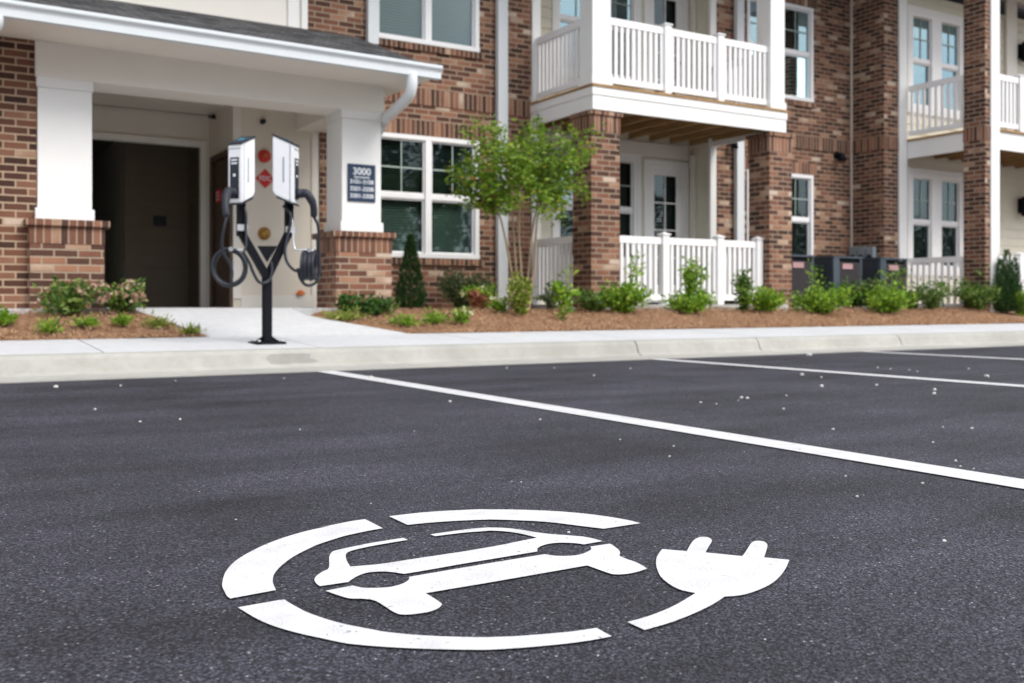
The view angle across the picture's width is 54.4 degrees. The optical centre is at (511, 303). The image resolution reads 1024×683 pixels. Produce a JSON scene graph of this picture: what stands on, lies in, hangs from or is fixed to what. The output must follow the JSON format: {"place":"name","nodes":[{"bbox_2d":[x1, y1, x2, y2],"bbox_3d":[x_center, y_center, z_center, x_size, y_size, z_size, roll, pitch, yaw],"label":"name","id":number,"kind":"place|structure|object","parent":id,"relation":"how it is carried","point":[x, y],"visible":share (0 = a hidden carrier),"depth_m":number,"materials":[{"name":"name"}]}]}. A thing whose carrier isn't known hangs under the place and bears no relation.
{"place":"outdoors","nodes":[
{"label":"outdoors","id":0,"kind":"place"},
{"bbox_2d":[0,307,208,340],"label":"mulch bed","id":1,"kind":"object","parent":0,"point":[25,318],"visible":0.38,"depth_m":8.26,"materials":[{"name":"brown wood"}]},
{"bbox_2d":[0,304,18,326],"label":"bedding plant","id":2,"kind":"object","parent":1,"relation":"on","point":[6,318],"visible":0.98,"depth_m":7.95,"materials":[{"name":"green plant"}]},
{"bbox_2d":[28,310,67,335],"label":"grass tuft","id":3,"kind":"object","parent":1,"relation":"on","point":[50,327],"visible":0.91,"depth_m":7.84,"materials":[{"name":"green plant"}]},
{"bbox_2d":[32,275,98,315],"bbox_3d":[-3.828,-0.060,8.580,0.543,0.376,0.580,0,0,-31],"label":"shrub","id":4,"kind":"object","parent":1,"relation":"on","point":[69,303],"visible":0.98,"depth_m":8.54,"materials":[{"name":"green plant"}]},
{"bbox_2d":[66,313,102,329],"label":"grass tuft","id":5,"kind":"object","parent":1,"relation":"on","point":[88,322],"visible":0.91,"depth_m":8.14,"materials":[{"name":"green plant"}]},
{"bbox_2d":[87,278,147,313],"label":"shrub","id":6,"kind":"object","parent":1,"relation":"on","point":[123,296],"visible":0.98,"depth_m":8.80,"materials":[{"name":"green plant"}]},
{"bbox_2d":[109,312,135,327],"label":"grass tuft","id":7,"kind":"object","parent":1,"relation":"on","point":[121,320],"visible":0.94,"depth_m":8.34,"materials":[{"name":"green plant"}]},
{"bbox_2d":[138,310,176,329],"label":"grass tuft","id":8,"kind":"object","parent":1,"relation":"on","point":[157,323],"visible":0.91,"depth_m":8.46,"materials":[{"name":"green plant"}]},
{"bbox_2d":[175,321,207,336],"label":"grass tuft","id":9,"kind":"object","parent":1,"relation":"on","point":[189,329],"visible":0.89,"depth_m":8.21,"materials":[{"name":"green plant"}]},
{"bbox_2d":[2,307,338,336],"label":"porch floor","id":10,"kind":"structure","parent":0,"point":[306,311],"depth_m":9.99,"materials":[{"name":"concrete"}]},
{"bbox_2d":[129,308,408,336],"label":"entry path","id":11,"kind":"structure","parent":0,"point":[227,322],"depth_m":9.04,"materials":[{"name":"concrete"}]},
{"bbox_2d":[0,346,1023,682],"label":"ground","id":12,"kind":"structure","parent":0,"point":[138,516],"depth_m":2.19,"materials":[{"name":"grey asphalt"}]},
{"bbox_2d":[222,509,788,649],"bbox_3d":[-0.012,0.457,1.788,0.984,0.001,0.874,0,0,-31],"label":"charging bay symbol","id":13,"kind":"object","parent":12,"relation":"on","point":[702,574],"visible":1,"depth_m":1.70,"materials":[{"name":"paint"}]},
{"bbox_2d":[0,0,1023,312],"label":"apartment building","id":14,"kind":"structure","parent":12,"relation":"on","point":[124,124],"depth_m":12.83,"materials":[{"name":"red brick"}]},
{"bbox_2d":[213,157,228,306],"bbox_3d":[-3.388,-0.830,11.725,0.040,1.740,0.855,0,0,-31],"label":"entrance door","id":15,"kind":"structure","parent":14,"relation":"in","point":[220,168],"depth_m":11.78,"materials":[{"name":"brown paint"}]},
{"bbox_2d":[216,189,220,202],"bbox_3d":[-3.486,-1.282,11.828,0.017,0.150,0.200,0,0,-31],"label":"door notice","id":16,"kind":"object","parent":15,"relation":"attached to","point":[218,195],"depth_m":11.80,"materials":[{"name":"red plastic"}]},
{"bbox_2d":[256,169,272,187],"bbox_3d":[-2.842,-1.444,11.474,0.224,0.224,0.011,0,0,-31],"label":"fire connection sign","id":17,"kind":"object","parent":14,"relation":"attached to","point":[264,177],"visible":1,"depth_m":11.47,"materials":[{"name":"red metal"}]},
{"bbox_2d":[258,149,270,162],"bbox_3d":[-2.832,-1.702,11.436,0.150,0.150,0.090,0,0,-31],"label":"fire bell","id":18,"kind":"object","parent":14,"relation":"attached to","point":[264,155],"visible":1,"depth_m":11.42,"materials":[{"name":"red metal"}]},
{"bbox_2d":[258,227,270,239],"bbox_3d":[-2.836,-0.811,11.441,0.150,0.150,0.078,0,0,-31],"label":"fire hose connection","id":19,"kind":"object","parent":14,"relation":"attached to","point":[264,233],"visible":1,"depth_m":11.43,"materials":[{"name":"gold metal"}]},
{"bbox_2d":[296,290,304,295],"bbox_3d":[-2.476,-0.131,11.676,0.100,0.070,0.048,0,0,-31],"label":"drain cap","id":20,"kind":"object","parent":14,"relation":"attached to","point":[300,292],"visible":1,"depth_m":11.66,"materials":[{"name":"orange plastic"}]},
{"bbox_2d":[347,163,374,202],"bbox_3d":[-1.581,-1.271,10.471,0.310,0.391,0.018,0,0,-31],"label":"address sign","id":21,"kind":"object","parent":14,"relation":"attached to","point":[360,182],"visible":1,"depth_m":10.46,"materials":[{"name":"blue metal"}]},
{"bbox_2d":[379,0,479,52],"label":"window","id":22,"kind":"structure","parent":14,"relation":"in","point":[454,24],"depth_m":12.63,"materials":[{"name":"glass"}]},
{"bbox_2d":[381,132,479,258],"bbox_3d":[-1.086,-1.345,12.606,1.458,1.530,0.171,0,0,-31],"label":"window","id":23,"kind":"structure","parent":14,"relation":"in","point":[414,189],"depth_m":12.55,"materials":[{"name":"glass"}]},
{"bbox_2d":[557,152,636,261],"bbox_3d":[1.212,-1.395,14.555,1.434,1.550,0.171,0,0,-31],"label":"window","id":24,"kind":"structure","parent":14,"relation":"in","point":[628,171],"depth_m":14.82,"materials":[{"name":"glass"}]},
{"bbox_2d":[557,0,636,80],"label":"window","id":25,"kind":"structure","parent":14,"relation":"in","point":[568,11],"depth_m":14.71,"materials":[{"name":"glass"}]},
{"bbox_2d":[648,165,682,301],"bbox_3d":[2.333,-1.062,15.173,0.706,2.075,0.130,0,0,-31],"label":"patio door","id":26,"kind":"structure","parent":14,"relation":"in","point":[665,184],"depth_m":15.18,"materials":[{"name":"white paint"}]},
{"bbox_2d":[648,0,682,94],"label":"patio door","id":27,"kind":"structure","parent":14,"relation":"in","point":[660,12],"depth_m":15.21,"materials":[{"name":"white paint"}]},
{"bbox_2d":[728,142,737,148],"bbox_3d":[3.357,-2.440,15.125,0.120,0.157,0.180,0,0,-31],"label":"wall lamp","id":28,"kind":"object","parent":14,"relation":"attached to","point":[734,145],"visible":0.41,"depth_m":15.06,"materials":[{"name":"black metal"}]},
{"bbox_2d":[746,169,813,254],"bbox_3d":[4.219,-1.350,15.811,1.456,1.460,0.171,0,0,-31],"label":"window","id":29,"kind":"structure","parent":14,"relation":"in","point":[802,185],"depth_m":16.06,"materials":[{"name":"glass"}]},
{"bbox_2d":[746,0,813,102],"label":"window","id":30,"kind":"structure","parent":14,"relation":"in","point":[799,20],"depth_m":16.00,"materials":[{"name":"glass"}]},
{"bbox_2d":[834,151,846,160],"bbox_3d":[5.393,-2.431,16.346,0.150,0.168,0.195,0,0,-31],"label":"wall lamp","id":31,"kind":"object","parent":14,"relation":"attached to","point":[840,156],"visible":1,"depth_m":16.30,"materials":[{"name":"black metal"}]},
{"bbox_2d":[849,247,857,256],"bbox_3d":[5.654,-0.717,16.468,0.101,0.454,0.153,0,0,-31],"label":"meter box","id":32,"kind":"object","parent":14,"relation":"attached to","point":[853,251],"visible":0.41,"depth_m":16.43,"materials":[{"name":"grey metal"}]},
{"bbox_2d":[858,247,865,257],"bbox_3d":[5.740,-0.713,16.326,0.101,0.446,0.140,0,0,-31],"label":"meter box","id":33,"kind":"object","parent":14,"relation":"attached to","point":[861,251],"visible":0.42,"depth_m":16.28,"materials":[{"name":"grey metal"}]},
{"bbox_2d":[866,247,875,257],"bbox_3d":[5.825,-0.709,16.186,0.101,0.438,0.148,0,0,-31],"label":"meter box","id":34,"kind":"object","parent":14,"relation":"attached to","point":[870,252],"visible":0.46,"depth_m":16.14,"materials":[{"name":"grey metal"}]},
{"bbox_2d":[912,174,961,269],"bbox_3d":[7.154,-1.370,16.921,1.353,1.580,0.171,0,0,-31],"label":"window","id":35,"kind":"structure","parent":14,"relation":"in","point":[936,203],"depth_m":16.86,"materials":[{"name":"white glass"}]},
{"bbox_2d":[912,12,961,113],"bbox_3d":[7.154,-4.060,16.921,1.353,1.580,0.171,0,0,-31],"label":"window","id":36,"kind":"structure","parent":14,"relation":"in","point":[936,45],"depth_m":16.84,"materials":[{"name":"glass"}]},
{"bbox_2d":[1018,42,1023,61],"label":"wall lantern","id":37,"kind":"object","parent":14,"relation":"attached to","point":[1021,51],"depth_m":18.00,"materials":[{"name":"black metal"}]},
{"bbox_2d":[1018,196,1023,216],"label":"wall lantern","id":38,"kind":"object","parent":14,"relation":"attached to","point":[1021,205],"depth_m":17.99,"materials":[{"name":"black metal"}]},
{"bbox_2d":[0,331,1023,382],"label":"kerb","id":39,"kind":"structure","parent":12,"relation":"on","point":[22,368],"depth_m":7.67,"materials":[{"name":"concrete"}]},
{"bbox_2d":[266,353,317,363],"bbox_3d":[-1.561,0.389,7.099,0.390,0.072,0.029,0,0,-31],"label":"kerb mortar smear","id":40,"kind":"object","parent":39,"relation":"on","point":[286,358],"visible":1,"depth_m":7.09},
{"bbox_2d":[317,371,1023,488],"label":"parking line","id":41,"kind":"object","parent":12,"relation":"on","point":[961,473],"visible":1,"depth_m":3.35,"materials":[{"name":"paint"}]},
{"bbox_2d":[655,359,1023,386],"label":"parking line","id":42,"kind":"object","parent":12,"relation":"on","point":[853,373],"visible":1,"depth_m":6.54,"materials":[{"name":"paint"}]},
{"bbox_2d":[859,351,1023,359],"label":"parking line","id":43,"kind":"object","parent":12,"relation":"on","point":[942,355],"visible":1,"depth_m":8.82,"materials":[{"name":"paint"}]},
{"bbox_2d":[0,323,1023,354],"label":"sidewalk","id":44,"kind":"structure","parent":0,"point":[12,347],"depth_m":8.55,"materials":[{"name":"concrete"}]},
{"bbox_2d":[210,134,320,344],"bbox_3d":[-1.857,-0.497,7.566,0.866,1.618,0.357,0,0,-31],"label":"charging station","id":45,"kind":"object","parent":44,"relation":"on","point":[239,191],"visible":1,"depth_m":7.60,"materials":[{"name":"white plastic"},{"name":"black painted metal"},{"name":"black rubber"}]},
{"bbox_2d":[532,304,787,311],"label":"patio","id":46,"kind":"structure","parent":0,"point":[538,306],"depth_m":13.19,"materials":[{"name":"concrete"}]},
{"bbox_2d":[311,308,1023,333],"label":"mulch bed","id":47,"kind":"object","parent":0,"point":[612,315],"visible":0.3,"depth_m":11.48,"materials":[{"name":"brown wood"}]},
{"bbox_2d":[319,305,371,321],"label":"grass tuft","id":48,"kind":"object","parent":47,"relation":"on","point":[346,316],"visible":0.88,"depth_m":9.53,"materials":[{"name":"green plant"}]},
{"bbox_2d":[333,290,363,312],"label":"shrub","id":49,"kind":"object","parent":47,"relation":"on","point":[348,300],"visible":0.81,"depth_m":9.89,"materials":[{"name":"green plant"}]},
{"bbox_2d":[353,293,400,314],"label":"shrub","id":50,"kind":"object","parent":47,"relation":"on","point":[372,306],"visible":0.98,"depth_m":9.95,"materials":[{"name":"green plant"}]},
{"bbox_2d":[378,311,424,327],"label":"grass tuft","id":51,"kind":"object","parent":47,"relation":"on","point":[408,320],"visible":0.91,"depth_m":9.51,"materials":[{"name":"green plant"}]},
{"bbox_2d":[394,233,425,309],"bbox_3d":[-1.147,-0.358,11.331,0.386,0.915,0.385,0,0,-31],"label":"conifer shrub","id":52,"kind":"object","parent":47,"relation":"on","point":[410,250],"visible":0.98,"depth_m":11.28,"materials":[{"name":"green plant"}]},
{"bbox_2d":[413,306,455,325],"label":"grass tuft","id":53,"kind":"object","parent":47,"relation":"on","point":[435,319],"visible":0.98,"depth_m":9.84,"materials":[{"name":"green plant"}]},
{"bbox_2d":[447,305,472,323],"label":"grass tuft","id":54,"kind":"object","parent":47,"relation":"on","point":[462,316],"visible":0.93,"depth_m":9.94,"materials":[{"name":"green plant"}]},
{"bbox_2d":[433,265,500,309],"bbox_3d":[-0.590,-0.172,12.184,0.792,0.605,0.813,0,0,-31],"label":"shrub","id":55,"kind":"object","parent":47,"relation":"on","point":[452,287],"visible":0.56,"depth_m":12.06,"materials":[{"name":"green plant"}]},
{"bbox_2d":[466,288,489,309],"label":"bedding plant","id":56,"kind":"object","parent":47,"relation":"on","point":[476,302],"visible":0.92,"depth_m":10.97,"materials":[{"name":"red plant"}]},
{"bbox_2d":[459,283,497,309],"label":"shrub","id":57,"kind":"object","parent":47,"relation":"on","point":[483,290],"visible":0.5,"depth_m":11.07,"materials":[{"name":"green plant"}]},
{"bbox_2d":[487,296,509,313],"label":"bedding plant","id":58,"kind":"object","parent":47,"relation":"on","point":[499,304],"visible":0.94,"depth_m":10.82,"materials":[{"name":"green plant"}]},
{"bbox_2d":[505,269,537,315],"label":"shrub","id":59,"kind":"object","parent":47,"relation":"on","point":[521,292],"visible":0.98,"depth_m":10.70,"materials":[{"name":"green plant"}]},
{"bbox_2d":[444,114,606,312],"bbox_3d":[0.203,-1.046,11.178,2.328,2.364,1.275,0,0,-31],"label":"young tree","id":60,"kind":"object","parent":47,"relation":"on","point":[546,187],"visible":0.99,"depth_m":10.95,"materials":[{"name":"green plant"}]},
{"bbox_2d":[537,281,557,310],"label":"shrub","id":61,"kind":"object","parent":47,"relation":"on","point":[548,300],"visible":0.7,"depth_m":11.82,"materials":[{"name":"green plant"}]},
{"bbox_2d":[554,304,569,321],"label":"bedding plant","id":62,"kind":"object","parent":47,"relation":"on","point":[562,313],"visible":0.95,"depth_m":10.70,"materials":[{"name":"green plant"}]},
{"bbox_2d":[549,262,581,311],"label":"shrub","id":63,"kind":"object","parent":47,"relation":"on","point":[560,289],"visible":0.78,"depth_m":11.19,"materials":[{"name":"green plant"}]},
{"bbox_2d":[573,286,615,312],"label":"shrub","id":64,"kind":"object","parent":47,"relation":"on","point":[591,301],"visible":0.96,"depth_m":11.54,"materials":[{"name":"green plant"}]},
{"bbox_2d":[596,251,654,313],"bbox_3d":[1.279,-0.253,11.693,0.711,0.782,0.653,0,0,-31],"label":"shrub","id":65,"kind":"object","parent":47,"relation":"on","point":[626,296],"visible":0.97,"depth_m":11.59,"materials":[{"name":"green plant"}]},
{"bbox_2d":[660,255,716,313],"bbox_3d":[2.175,-0.226,12.163,0.738,0.745,0.685,0,0,4],"label":"shrub","id":66,"kind":"object","parent":47,"relation":"on","point":[691,302],"visible":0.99,"depth_m":12.11,"materials":[{"name":"green plant"}]},
{"bbox_2d":[730,268,753,311],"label":"shrub","id":67,"kind":"object","parent":47,"relation":"on","point":[744,282],"visible":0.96,"depth_m":12.73,"materials":[{"name":"green plant"}]},
{"bbox_2d":[733,285,788,311],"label":"shrub","id":68,"kind":"object","parent":47,"relation":"on","point":[768,301],"visible":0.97,"depth_m":12.68,"materials":[{"name":"green plant"}]},
{"bbox_2d":[792,254,814,309],"bbox_3d":[3.987,-0.287,14.735,0.730,0.895,0.760,0,0,-31],"label":"cooling unit","id":69,"kind":"object","parent":47,"relation":"on","point":[800,266],"visible":0.18,"depth_m":14.50,"materials":[{"name":"metal"}]},
{"bbox_2d":[784,258,861,313],"bbox_3d":[4.045,-0.225,13.126,0.959,0.772,0.783,0,0,-23],"label":"shrub","id":70,"kind":"object","parent":47,"relation":"on","point":[826,302],"visible":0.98,"depth_m":13.06,"materials":[{"name":"green plant"}]},
{"bbox_2d":[814,256,865,308],"bbox_3d":[4.885,-0.287,15.277,0.730,0.895,0.760,0,0,-31],"label":"cooling unit","id":71,"kind":"object","parent":47,"relation":"on","point":[836,269],"visible":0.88,"depth_m":14.99,"materials":[{"name":"metal"}]},
{"bbox_2d":[823,275,874,308],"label":"shrub","id":72,"kind":"object","parent":47,"relation":"on","point":[857,301],"visible":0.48,"depth_m":14.26,"materials":[{"name":"green plant"}]},
{"bbox_2d":[860,275,885,308],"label":"shrub","id":73,"kind":"object","parent":47,"relation":"on","point":[870,283],"visible":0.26,"depth_m":14.31,"materials":[{"name":"green plant"}]},
{"bbox_2d":[854,257,907,308],"bbox_3d":[5.785,-0.287,15.821,0.730,0.895,0.760,0,0,-31],"label":"cooling unit","id":74,"kind":"object","parent":47,"relation":"on","point":[872,267],"visible":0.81,"depth_m":15.55,"materials":[{"name":"metal"}]},
{"bbox_2d":[862,263,918,313],"bbox_3d":[5.250,-0.213,13.892,0.956,0.737,0.672,0,0,-31],"label":"shrub","id":75,"kind":"object","parent":47,"relation":"on","point":[891,299],"visible":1,"depth_m":13.78,"materials":[{"name":"green plant"}]},
{"bbox_2d":[899,286,923,308],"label":"shrub","id":76,"kind":"object","parent":47,"relation":"on","point":[917,304],"visible":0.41,"depth_m":14.74,"materials":[{"name":"green plant"}]},
{"bbox_2d":[905,276,959,309],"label":"shrub","id":77,"kind":"object","parent":47,"relation":"on","point":[932,302],"visible":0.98,"depth_m":14.71,"materials":[{"name":"green plant"}]},
{"bbox_2d":[944,261,1004,309],"bbox_3d":[7.060,-0.285,15.117,0.766,0.817,0.917,0,0,-31],"label":"shrub","id":78,"kind":"object","parent":47,"relation":"on","point":[974,299],"visible":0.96,"depth_m":15.01,"materials":[{"name":"green plant"}]},
{"bbox_2d":[991,249,1023,312],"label":"conifer shrub","id":79,"kind":"object","parent":47,"relation":"on","point":[1007,282],"visible":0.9,"depth_m":15.08,"materials":[{"name":"green plant"}]},
{"bbox_2d":[1011,287,1023,315],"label":"shrub","id":80,"kind":"object","parent":47,"relation":"on","point":[1021,312],"visible":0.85,"depth_m":15.00,"materials":[{"name":"green plant"}]}
]}

